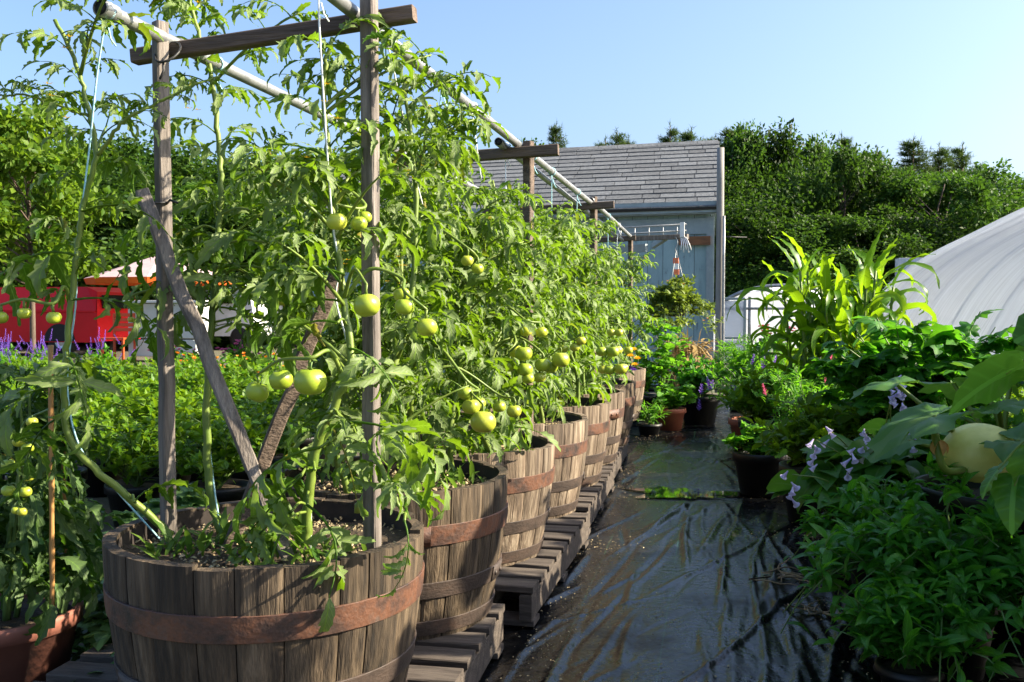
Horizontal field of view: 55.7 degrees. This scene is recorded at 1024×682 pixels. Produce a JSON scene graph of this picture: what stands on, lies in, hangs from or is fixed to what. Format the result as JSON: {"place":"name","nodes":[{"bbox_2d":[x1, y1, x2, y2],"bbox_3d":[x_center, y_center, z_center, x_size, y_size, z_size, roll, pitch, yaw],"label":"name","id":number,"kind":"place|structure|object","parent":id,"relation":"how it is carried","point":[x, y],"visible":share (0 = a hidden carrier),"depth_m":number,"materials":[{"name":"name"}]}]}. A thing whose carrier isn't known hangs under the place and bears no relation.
{"place":"outdoors","nodes":[
{"label":"outdoors","id":0,"kind":"place"},
{"bbox_2d":[0,342,820,661],"bbox_3d":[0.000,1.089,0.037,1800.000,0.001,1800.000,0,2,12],"label":"ground","id":1,"kind":"structure","parent":0,"point":[104,502],"depth_m":19.76,"materials":[{"name":"soil"}]},
{"bbox_2d":[0,361,132,681],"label":"potted tomato","id":2,"kind":"object","parent":1,"relation":"on","point":[37,632],"visible":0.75,"depth_m":2.63,"materials":[{"name":"plant"}]},
{"bbox_2d":[47,345,54,605],"bbox_3d":[-1.202,0.368,2.532,0.022,0.715,0.015,0,2,12],"label":"bamboo cane","id":3,"kind":"object","parent":2,"relation":"in","point":[51,483],"visible":0.78,"depth_m":2.53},
{"bbox_2d":[0,88,133,358],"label":"young tree","id":4,"kind":"object","parent":1,"relation":"on","point":[30,163],"visible":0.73,"depth_m":16.57,"materials":[{"name":"green plant"}]},
{"bbox_2d":[0,287,140,354],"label":"van","id":5,"kind":"object","parent":1,"relation":"on","point":[87,326],"visible":0.6,"depth_m":21.56,"materials":[{"name":"red paint"}]},
{"bbox_2d":[5,384,135,495],"bbox_3d":[-2.340,0.565,4.957,0.787,0.705,0.763,-1,2,-21],"label":"potted pepper","id":6,"kind":"object","parent":1,"relation":"on","point":[104,413],"visible":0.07,"depth_m":5.03,"materials":[{"name":"green plant"}]},
{"bbox_2d":[0,155,180,347],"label":"broadleaf tree","id":7,"kind":"object","parent":1,"relation":"on","point":[113,184],"visible":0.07,"depth_m":25.83,"materials":[{"name":"green plant"}]},
{"bbox_2d":[71,590,111,660],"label":"vine plant","id":8,"kind":"object","parent":1,"relation":"on","point":[95,632],"visible":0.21,"depth_m":2.76,"materials":[{"name":"green plant"}]},
{"bbox_2d":[74,397,134,496],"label":"potted pepper","id":9,"kind":"object","parent":1,"relation":"on","point":[95,484],"visible":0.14,"depth_m":5.56,"materials":[{"name":"green plant"}]},
{"bbox_2d":[0,129,236,345],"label":"broadleaf tree","id":10,"kind":"object","parent":1,"relation":"on","point":[127,148],"visible":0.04,"depth_m":29.34,"materials":[{"name":"green plant"}]},
{"bbox_2d":[75,410,191,527],"bbox_3d":[-1.886,0.639,4.878,0.574,0.562,0.595,0,2,-7],"label":"potted pepper","id":11,"kind":"object","parent":1,"relation":"on","point":[137,481],"visible":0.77,"depth_m":4.79,"materials":[{"name":"green plant"}]},
{"bbox_2d":[5,176,278,348],"bbox_3d":[-10.398,-2.259,28.256,8.586,5.158,8.774,1,2,23],"label":"broadleaf tree","id":12,"kind":"object","parent":1,"relation":"on","point":[115,261],"visible":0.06,"depth_m":25.46,"materials":[{"name":"green plant"}]},
{"bbox_2d":[97,373,198,453],"bbox_3d":[-2.324,0.543,6.243,0.676,0.662,0.701,2,3,41],"label":"potted pepper","id":13,"kind":"object","parent":1,"relation":"on","point":[151,383],"visible":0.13,"depth_m":6.22,"materials":[{"name":"green plant"}]},
{"bbox_2d":[101,389,212,489],"bbox_3d":[-1.964,0.579,5.444,0.658,0.645,0.683,-1,2,-34],"label":"potted pepper","id":14,"kind":"object","parent":1,"relation":"on","point":[141,406],"visible":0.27,"depth_m":5.34,"materials":[{"name":"green plant"}]},
{"bbox_2d":[105,486,208,522],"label":"vine plant","id":15,"kind":"object","parent":1,"relation":"on","point":[187,497],"visible":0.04,"depth_m":4.14,"materials":[{"name":"green plant"}]},
{"bbox_2d":[84,256,231,285],"bbox_3d":[-8.001,-0.832,22.077,3.034,2.280,3.034,0,2,12],"label":"patio umbrella","id":16,"kind":"object","parent":1,"relation":"on","point":[109,277],"visible":0.21,"depth_m":20.95,"materials":[{"name":"white fabric"}]},
{"bbox_2d":[82,136,245,344],"bbox_3d":[-10.670,-2.818,30.409,7.862,6.919,8.004,1,2,32],"label":"broadleaf tree","id":17,"kind":"object","parent":1,"relation":"on","point":[183,162],"visible":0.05,"depth_m":29.39,"materials":[{"name":"green plant"}]},
{"bbox_2d":[123,300,208,356],"bbox_3d":[-7.004,-0.263,19.845,1.660,1.135,0.750,0,2,12],"label":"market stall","id":18,"kind":"object","parent":1,"relation":"on","point":[150,310],"visible":0.12,"depth_m":19.60},
{"bbox_2d":[90,192,310,348],"bbox_3d":[-8.202,-1.810,28.203,7.721,4.858,8.114,-1,2,-26],"label":"broadleaf tree","id":19,"kind":"object","parent":1,"relation":"on","point":[243,217],"visible":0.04,"depth_m":26.43,"materials":[{"name":"green plant"}]},
{"bbox_2d":[138,407,279,504],"bbox_3d":[-1.471,0.618,4.755,0.602,0.614,0.666,2,3,40],"label":"potted pepper","id":20,"kind":"object","parent":1,"relation":"on","point":[225,455],"visible":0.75,"depth_m":4.67,"materials":[{"name":"green plant"}]},
{"bbox_2d":[182,285,282,347],"bbox_3d":[-7.514,-0.650,25.957,2.170,1.672,1.820,0,2,12],"label":"camper","id":21,"kind":"object","parent":1,"relation":"on","point":[233,334],"visible":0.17,"depth_m":25.01,"materials":[{"name":"white metal"}]},
{"bbox_2d":[188,391,316,479],"bbox_3d":[-1.417,0.589,5.273,0.773,0.635,0.622,1,2,20],"label":"potted pepper","id":22,"kind":"object","parent":1,"relation":"on","point":[253,414],"visible":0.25,"depth_m":5.21,"materials":[{"name":"green plant"}]},
{"bbox_2d":[223,389,314,460],"bbox_3d":[-1.429,0.585,5.853,0.657,0.605,0.594,0,2,11],"label":"potted pepper","id":23,"kind":"object","parent":1,"relation":"on","point":[273,408],"visible":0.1,"depth_m":5.76,"materials":[{"name":"green plant"}]},
{"bbox_2d":[304,140,719,390],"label":"shed","id":24,"kind":"structure","parent":1,"relation":"on","point":[647,184],"depth_m":12.91,"materials":[{"name":"blue paint"}]},
{"bbox_2d":[582,223,688,253],"bbox_3d":[0.974,-1.138,11.050,2.070,0.272,1.115,0,2,12],"label":"hanging rail","id":25,"kind":"object","parent":24,"relation":"attached to","point":[660,240],"visible":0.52,"depth_m":10.63,"materials":[{"name":"white metal"}]},
{"bbox_2d":[634,237,723,349],"bbox_3d":[1.727,-0.478,10.346,1.134,1.262,0.972,-1,2,-35],"label":"hanging basket","id":26,"kind":"object","parent":25,"relation":"hanging from","point":[675,297],"visible":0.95,"depth_m":10.20,"materials":[{"name":"green plant"}]},
{"bbox_2d":[715,147,746,392],"bbox_3d":[2.740,-0.880,12.173,0.431,3.050,0.154,-1,2,-33],"label":"pole","id":27,"kind":"object","parent":1,"relation":"on","point":[720,272],"visible":0.77,"depth_m":12.04,"materials":[{"name":"white metal"}]},
{"bbox_2d":[714,211,788,285],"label":"broadleaf tree","id":28,"kind":"object","parent":1,"relation":"on","point":[743,264],"visible":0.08,"depth_m":31.59,"materials":[{"name":"green plant"}]},
{"bbox_2d":[724,164,787,285],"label":"broadleaf tree","id":29,"kind":"object","parent":1,"relation":"on","point":[732,180],"visible":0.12,"depth_m":34.09,"materials":[{"name":"green plant"}]},
{"bbox_2d":[723,118,791,252],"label":"broadleaf tree","id":30,"kind":"object","parent":1,"relation":"on","point":[735,141],"visible":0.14,"depth_m":34.98,"materials":[{"name":"green plant"}]},
{"bbox_2d":[723,116,804,252],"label":"broadleaf tree","id":31,"kind":"object","parent":1,"relation":"on","point":[786,150],"visible":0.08,"depth_m":35.23,"materials":[{"name":"green plant"}]},
{"bbox_2d":[713,284,835,360],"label":"polytunnel","id":32,"kind":"structure","parent":1,"relation":"on","point":[736,324],"depth_m":18.98,"materials":[{"name":"white plastic"}]},
{"bbox_2d":[724,297,745,360],"bbox_3d":[4.276,-0.228,18.970,0.590,1.245,0.040,0,2,12],"label":"door","id":33,"kind":"structure","parent":32,"relation":"in","point":[735,324],"depth_m":18.94,"materials":[{"name":"white paint"}]},
{"bbox_2d":[714,179,867,301],"bbox_3d":[7.992,-2.535,31.804,7.602,5.285,6.630,1,2,34],"label":"broadleaf tree","id":34,"kind":"object","parent":1,"relation":"on","point":[763,210],"visible":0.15,"depth_m":30.53,"materials":[{"name":"green plant"}]},
{"bbox_2d":[714,212,894,300],"bbox_3d":[9.054,-1.895,30.303,5.921,4.221,5.794,1,2,33],"label":"broadleaf tree","id":35,"kind":"object","parent":1,"relation":"on","point":[754,248],"visible":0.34,"depth_m":29.62,"materials":[{"name":"green plant"}]},
{"bbox_2d":[764,130,863,245],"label":"broadleaf tree","id":36,"kind":"object","parent":1,"relation":"on","point":[815,149],"visible":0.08,"depth_m":35.68,"materials":[{"name":"green plant"}]},
{"bbox_2d":[764,139,911,281],"bbox_3d":[11.114,-3.082,33.353,5.457,7.604,5.734,0,2,-13],"label":"broadleaf tree","id":37,"kind":"object","parent":1,"relation":"on","point":[861,168],"visible":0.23,"depth_m":32.39,"materials":[{"name":"green plant"}]},
{"bbox_2d":[776,212,933,303],"bbox_3d":[10.940,-1.835,30.528,5.896,4.543,5.792,0,2,2],"label":"broadleaf tree","id":38,"kind":"object","parent":1,"relation":"on","point":[853,226],"visible":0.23,"depth_m":29.21,"materials":[{"name":"green plant"}]},
{"bbox_2d":[801,157,930,273],"bbox_3d":[12.486,-2.912,33.902,5.312,6.858,5.408,0,2,10],"label":"broadleaf tree","id":39,"kind":"object","parent":1,"relation":"on","point":[854,200],"visible":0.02,"depth_m":33.75,"materials":[{"name":"green plant"}]},
{"bbox_2d":[850,198,974,304],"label":"broadleaf tree","id":40,"kind":"object","parent":1,"relation":"on","point":[903,221],"visible":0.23,"depth_m":29.84,"materials":[{"name":"green plant"}]},
{"bbox_2d":[893,136,936,177],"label":"pine tree","id":41,"kind":"object","parent":1,"relation":"on","point":[910,153],"visible":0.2,"depth_m":38.25,"materials":[{"name":"green plant"}]},
{"bbox_2d":[918,143,967,176],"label":"pine tree","id":42,"kind":"object","parent":1,"relation":"on","point":[939,160],"visible":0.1,"depth_m":38.88,"materials":[{"name":"green plant"}]},
{"bbox_2d":[867,165,1023,280],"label":"broadleaf tree","id":43,"kind":"object","parent":1,"relation":"on","point":[975,199],"visible":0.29,"depth_m":30.99,"materials":[{"name":"green plant"}]},
{"bbox_2d":[911,157,1023,225],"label":"broadleaf tree","id":44,"kind":"object","parent":1,"relation":"on","point":[976,173],"visible":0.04,"depth_m":34.66,"materials":[{"name":"green plant"}]},
{"bbox_2d":[0,0,1023,191],"label":"sky","id":45,"kind":"structure","parent":0,"point":[885,73],"materials":[{"name":"blue"}]},
{"bbox_2d":[479,395,1023,681],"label":"path","id":46,"kind":"structure","parent":0,"point":[722,564],"depth_m":3.54,"materials":[{"name":"plastic"}]},
{"bbox_2d":[33,603,504,681],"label":"pallet","id":47,"kind":"object","parent":46,"relation":"on","point":[468,654],"visible":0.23,"depth_m":2.56,"materials":[{"name":"wood"}]},
{"bbox_2d":[102,497,424,681],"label":"half barrel","id":48,"kind":"object","parent":47,"relation":"on","point":[208,616],"visible":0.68,"depth_m":1.92,"materials":[{"name":"brown wood"}]},
{"bbox_2d":[0,0,228,535],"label":"tomato plant","id":49,"kind":"object","parent":48,"relation":"on","point":[32,276],"visible":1,"depth_m":2.15,"materials":[{"name":"green plant"}]},
{"bbox_2d":[102,0,359,534],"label":"tomato plant","id":50,"kind":"object","parent":48,"relation":"on","point":[217,249],"visible":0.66,"depth_m":2.41,"materials":[{"name":"green plant"}]},
{"bbox_2d":[129,0,417,564],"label":"trellis frame","id":51,"kind":"object","parent":48,"relation":"on","point":[158,56],"visible":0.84,"depth_m":2.22,"materials":[{"name":"brown wood"}]},
{"bbox_2d":[92,0,482,193],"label":"pipe","id":52,"kind":"object","parent":51,"relation":"attached to","point":[109,10],"visible":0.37,"depth_m":2.50,"materials":[{"name":"plastic"}]},
{"bbox_2d":[67,2,160,540],"bbox_3d":[-0.907,-0.126,2.167,0.211,1.215,0.155,0,2,-11],"label":"twine","id":53,"kind":"object","parent":52,"relation":"attached to","point":[74,315],"visible":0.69,"depth_m":2.17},
{"bbox_2d":[327,0,598,209],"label":"pipe","id":54,"kind":"object","parent":51,"relation":"attached to","point":[349,9],"visible":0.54,"depth_m":3.18,"materials":[{"name":"plastic"}]},
{"bbox_2d":[309,0,345,547],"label":"twine","id":55,"kind":"object","parent":54,"relation":"hanging from","point":[319,3],"visible":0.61,"depth_m":2.04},
{"bbox_2d":[201,12,450,632],"bbox_3d":[-0.392,-0.068,2.092,0.606,1.339,0.567,0,2,12],"label":"tomato plant","id":56,"kind":"object","parent":48,"relation":"on","point":[297,167],"visible":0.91,"depth_m":2.03,"materials":[{"name":"green plant"}]},
{"bbox_2d":[131,387,600,563],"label":"weeds","id":57,"kind":"object","parent":48,"relation":"in","point":[455,474],"visible":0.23,"depth_m":2.19,"materials":[{"name":"green plant"}]},
{"bbox_2d":[272,456,507,640],"bbox_3d":[-0.362,0.607,2.947,0.702,0.426,0.702,-1,2,-36],"label":"half barrel","id":58,"kind":"object","parent":47,"relation":"on","point":[462,553],"visible":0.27,"depth_m":2.71,"materials":[{"name":"brown wood"}]},
{"bbox_2d":[214,110,440,493],"bbox_3d":[-0.535,-0.139,2.982,0.674,1.207,0.792,0,2,-9],"label":"tomato plant","id":59,"kind":"object","parent":58,"relation":"on","point":[267,233],"visible":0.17,"depth_m":2.80,"materials":[{"name":"green plant"}]},
{"bbox_2d":[296,60,500,512],"bbox_3d":[-0.292,-0.153,2.404,0.478,1.131,0.636,0,2,12],"label":"tomato plant","id":60,"kind":"object","parent":58,"relation":"on","point":[437,149],"visible":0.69,"depth_m":2.44,"materials":[{"name":"green plant"}]},
{"bbox_2d":[318,97,548,493],"bbox_3d":[-0.210,-0.113,2.907,0.588,1.155,0.862,0,2,12],"label":"tomato plant","id":61,"kind":"object","parent":58,"relation":"on","point":[483,273],"visible":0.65,"depth_m":2.92,"materials":[{"name":"green plant"}]},
{"bbox_2d":[494,512,588,626],"bbox_3d":[-0.288,0.852,3.883,1.020,0.139,1.196,0,2,13],"label":"pallet","id":62,"kind":"object","parent":46,"relation":"on","point":[538,577],"visible":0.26,"depth_m":3.48,"materials":[{"name":"wood"}]},
{"bbox_2d":[389,431,554,566],"bbox_3d":[-0.183,0.585,3.686,0.691,0.420,0.692,0,2,-11],"label":"half barrel","id":63,"kind":"object","parent":62,"relation":"on","point":[530,478],"visible":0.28,"depth_m":3.46,"materials":[{"name":"wood"}]},
{"bbox_2d":[350,160,500,452],"bbox_3d":[-0.301,-0.103,3.760,0.572,1.174,0.831,0,2,12],"label":"tomato plant","id":64,"kind":"object","parent":63,"relation":"in","point":[437,425],"visible":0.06,"depth_m":3.55,"materials":[{"name":"green plant"}]},
{"bbox_2d":[391,140,558,433],"bbox_3d":[-0.205,-0.150,3.957,0.807,1.311,0.094,0,2,12],"label":"trellis frame","id":65,"kind":"object","parent":63,"relation":"on","point":[529,151],"visible":0.24,"depth_m":3.88,"materials":[{"name":"wood"}]},
{"bbox_2d":[494,137,623,241],"bbox_3d":[0.473,-0.838,6.225,0.036,0.069,5.070,0,2,12],"label":"pipe","id":66,"kind":"object","parent":65,"relation":"attached to","point":[500,142],"visible":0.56,"depth_m":4.88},
{"bbox_2d":[405,170,584,452],"bbox_3d":[-0.032,-0.088,3.617,0.638,1.061,0.828,0,2,12],"label":"tomato plant","id":67,"kind":"object","parent":63,"relation":"on","point":[520,320],"visible":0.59,"depth_m":3.48,"materials":[{"name":"green plant"}]},
{"bbox_2d":[456,409,588,518],"bbox_3d":[-0.003,0.556,4.455,0.703,0.426,0.702,0,2,-7],"label":"half barrel","id":68,"kind":"object","parent":62,"relation":"on","point":[571,436],"visible":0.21,"depth_m":4.24,"materials":[{"name":"wood"}]},
{"bbox_2d":[478,196,591,423],"bbox_3d":[0.090,-0.130,4.444,0.573,1.090,0.766,0,2,12],"label":"tomato plant","id":69,"kind":"object","parent":68,"relation":"on","point":[562,323],"visible":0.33,"depth_m":4.31,"materials":[{"name":"green plant"}]},
{"bbox_2d":[575,466,613,535],"bbox_3d":[-0.026,0.809,5.161,1.020,0.139,1.196,0,2,12],"label":"pallet","id":70,"kind":"object","parent":46,"relation":"on","point":[591,500],"visible":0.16,"depth_m":4.90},
{"bbox_2d":[491,396,609,487],"bbox_3d":[0.168,0.529,5.174,0.708,0.430,0.710,-1,2,-20],"label":"half barrel","id":71,"kind":"object","parent":70,"relation":"on","point":[597,412],"visible":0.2,"depth_m":4.97,"materials":[{"name":"wood"}]},
{"bbox_2d":[533,200,627,405],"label":"tomato plant","id":72,"kind":"object","parent":71,"relation":"on","point":[589,303],"visible":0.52,"depth_m":5.01,"materials":[{"name":"green plant"}]},
{"bbox_2d":[561,366,645,420],"bbox_3d":[0.758,0.432,8.084,0.703,0.426,0.702,-1,2,-24],"label":"half barrel","id":73,"kind":"object","parent":46,"relation":"on","point":[638,376],"visible":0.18,"depth_m":7.89,"materials":[{"name":"wood"}]},
{"bbox_2d":[599,250,663,365],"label":"tomato plant","id":74,"kind":"object","parent":73,"relation":"on","point":[637,278],"visible":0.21,"depth_m":8.10,"materials":[{"name":"green plant"}]},
{"bbox_2d":[602,443,627,485],"bbox_3d":[0.209,0.767,6.393,1.020,0.139,1.196,0,2,11],"label":"pallet","id":75,"kind":"object","parent":46,"relation":"on","point":[622,454],"visible":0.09,"depth_m":6.25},
{"bbox_2d":[568,386,624,464],"bbox_3d":[0.330,0.507,5.876,0.703,0.426,0.702,-1,2,-16],"label":"half barrel","id":76,"kind":"object","parent":75,"relation":"on","point":[617,408],"visible":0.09,"depth_m":5.70,"materials":[{"name":"wood"}]},
{"bbox_2d":[482,196,613,389],"bbox_3d":[0.223,-0.224,5.991,0.817,1.321,0.094,0,2,12],"label":"trellis frame","id":77,"kind":"object","parent":76,"relation":"on","point":[593,207],"visible":0.21,"depth_m":5.91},
{"bbox_2d":[553,218,632,398],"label":"tomato plant","id":78,"kind":"object","parent":76,"relation":"on","point":[585,378],"visible":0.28,"depth_m":5.71,"materials":[{"name":"green plant"}]},
{"bbox_2d":[563,378,635,445],"bbox_3d":[0.491,0.482,6.608,0.702,0.426,0.702,2,2,39],"label":"half barrel","id":79,"kind":"object","parent":75,"relation":"on","point":[629,388],"visible":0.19,"depth_m":6.43,"materials":[{"name":"brown wood"}]},
{"bbox_2d":[570,241,653,385],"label":"tomato plant","id":80,"kind":"object","parent":79,"relation":"on","point":[628,316],"visible":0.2,"depth_m":6.60,"materials":[{"name":"green plant"}]},
{"bbox_2d":[614,357,669,420],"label":"potted bush","id":81,"kind":"object","parent":46,"relation":"on","point":[649,378],"visible":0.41,"depth_m":9.05,"materials":[{"name":"green plant"}]},
{"bbox_2d":[636,399,671,435],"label":"potted bush","id":82,"kind":"object","parent":46,"relation":"on","point":[649,428],"visible":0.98,"depth_m":8.02,"materials":[{"name":"green plant"}]},
{"bbox_2d":[636,317,691,418],"bbox_3d":[1.416,0.239,9.182,0.584,1.013,0.554,-1,2,-32],"label":"potted tomato","id":83,"kind":"object","parent":46,"relation":"on","point":[663,353],"visible":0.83,"depth_m":9.14,"materials":[{"name":"green plant"}]},
{"bbox_2d":[653,383,697,430],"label":"potted geranium","id":84,"kind":"object","parent":46,"relation":"on","point":[671,398],"visible":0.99,"depth_m":8.33,"materials":[{"name":"plant"}]},
{"bbox_2d":[486,431,872,681],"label":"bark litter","id":85,"kind":"object","parent":46,"relation":"on","point":[644,557],"visible":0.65,"depth_m":3.71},
{"bbox_2d":[617,486,747,498],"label":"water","id":86,"kind":"structure","parent":46,"relation":"on","point":[656,492],"depth_m":5.53,"materials":[{"name":"liquid"}]},
{"bbox_2d":[650,327,720,389],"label":"potted dried plant","id":87,"kind":"object","parent":46,"relation":"on","point":[695,350],"visible":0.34,"depth_m":10.69,"materials":[{"name":"beige plant"}]},
{"bbox_2d":[665,353,731,424],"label":"potted bush","id":88,"kind":"object","parent":46,"relation":"on","point":[706,413],"visible":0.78,"depth_m":8.77,"materials":[{"name":"green plant"}]},
{"bbox_2d":[697,350,785,447],"bbox_3d":[1.802,0.436,7.312,0.710,0.747,0.743,-1,2,-28],"label":"potted salvia","id":89,"kind":"object","parent":46,"relation":"on","point":[733,424],"visible":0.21,"depth_m":7.34,"materials":[{"name":"plant"}]},
{"bbox_2d":[715,366,789,434],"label":"potted bush","id":90,"kind":"object","parent":46,"relation":"on","point":[740,396],"visible":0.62,"depth_m":6.72,"materials":[{"name":"green plant"}]},
{"bbox_2d":[711,326,796,416],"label":"potted bush","id":91,"kind":"object","parent":46,"relation":"on","point":[742,360],"visible":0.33,"depth_m":8.39,"materials":[{"name":"green plant"}]},
{"bbox_2d":[721,420,790,496],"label":"potted geranium","id":92,"kind":"object","parent":46,"relation":"on","point":[757,470],"visible":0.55,"depth_m":5.44,"materials":[{"name":"black plastic"}]},
{"bbox_2d":[752,355,844,422],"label":"potted bush","id":93,"kind":"object","parent":46,"relation":"on","point":[793,391],"visible":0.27,"depth_m":5.88,"materials":[{"name":"green plant"}]},
{"bbox_2d":[742,391,872,524],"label":"potted bush","id":94,"kind":"object","parent":46,"relation":"on","point":[796,433],"visible":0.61,"depth_m":4.75,"materials":[{"name":"green plant"}]},
{"bbox_2d":[767,358,860,410],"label":"potted bush","id":95,"kind":"object","parent":46,"relation":"on","point":[809,373],"visible":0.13,"depth_m":6.38,"materials":[{"name":"green plant"}]},
{"bbox_2d":[726,225,939,424],"bbox_3d":[2.265,0.027,6.767,1.340,1.602,1.235,-1,2,-24],"label":"potted corn","id":96,"kind":"object","parent":46,"relation":"on","point":[824,319],"visible":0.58,"depth_m":6.61,"materials":[{"name":"green plant"}]},
{"bbox_2d":[764,427,938,588],"bbox_3d":[1.353,0.607,3.715,0.746,0.650,0.758,0,2,12],"label":"potted hosta","id":97,"kind":"object","parent":46,"relation":"on","point":[838,460],"visible":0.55,"depth_m":3.57,"materials":[{"name":"green plant"}]},
{"bbox_2d":[783,474,997,633],"bbox_3d":[1.316,0.692,3.259,0.752,0.511,0.881,0,2,12],"label":"potted pepper","id":98,"kind":"object","parent":46,"relation":"on","point":[848,493],"visible":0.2,"depth_m":3.26,"materials":[{"name":"green plant"}]},
{"bbox_2d":[780,451,1023,681],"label":"potted pepper","id":99,"kind":"object","parent":46,"relation":"on","point":[950,558],"visible":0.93,"depth_m":2.73,"materials":[{"name":"green plant"}]},
{"bbox_2d":[858,375,958,466],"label":"potted hosta","id":100,"kind":"object","parent":46,"relation":"on","point":[874,425],"visible":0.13,"depth_m":3.87,"materials":[{"name":"green plant"}]},
{"bbox_2d":[808,309,1023,438],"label":"potted lovage","id":101,"kind":"object","parent":46,"relation":"on","point":[893,351],"visible":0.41,"depth_m":4.66,"materials":[{"name":"green plant"}]},
{"bbox_2d":[826,554,1018,681],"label":"potted pepper","id":102,"kind":"object","parent":46,"relation":"on","point":[905,641],"visible":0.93,"depth_m":2.54,"materials":[{"name":"green plant"}]},
{"bbox_2d":[850,353,1023,647],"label":"squash plant","id":103,"kind":"object","parent":46,"relation":"on","point":[977,444],"visible":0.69,"depth_m":2.89,"materials":[{"name":"green plant"}]},
{"bbox_2d":[939,397,1023,436],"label":"potted bush","id":104,"kind":"object","parent":46,"relation":"on","point":[1015,419],"visible":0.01,"depth_m":4.14,"materials":[{"name":"green plant"}]},
{"bbox_2d":[943,544,1023,681],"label":"potted pepper","id":105,"kind":"object","parent":46,"relation":"on","point":[1002,646],"visible":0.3,"depth_m":2.62,"materials":[{"name":"green plant"}]},
{"bbox_2d":[949,349,1023,535],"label":"bean plant","id":106,"kind":"object","parent":46,"relation":"on","point":[991,379],"visible":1,"depth_m":1.93,"materials":[{"name":"green plant"}]},
{"bbox_2d":[881,207,1023,392],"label":"hoop house","id":107,"kind":"structure","parent":0,"point":[979,270],"depth_m":16.01,"materials":[{"name":"plastic"}]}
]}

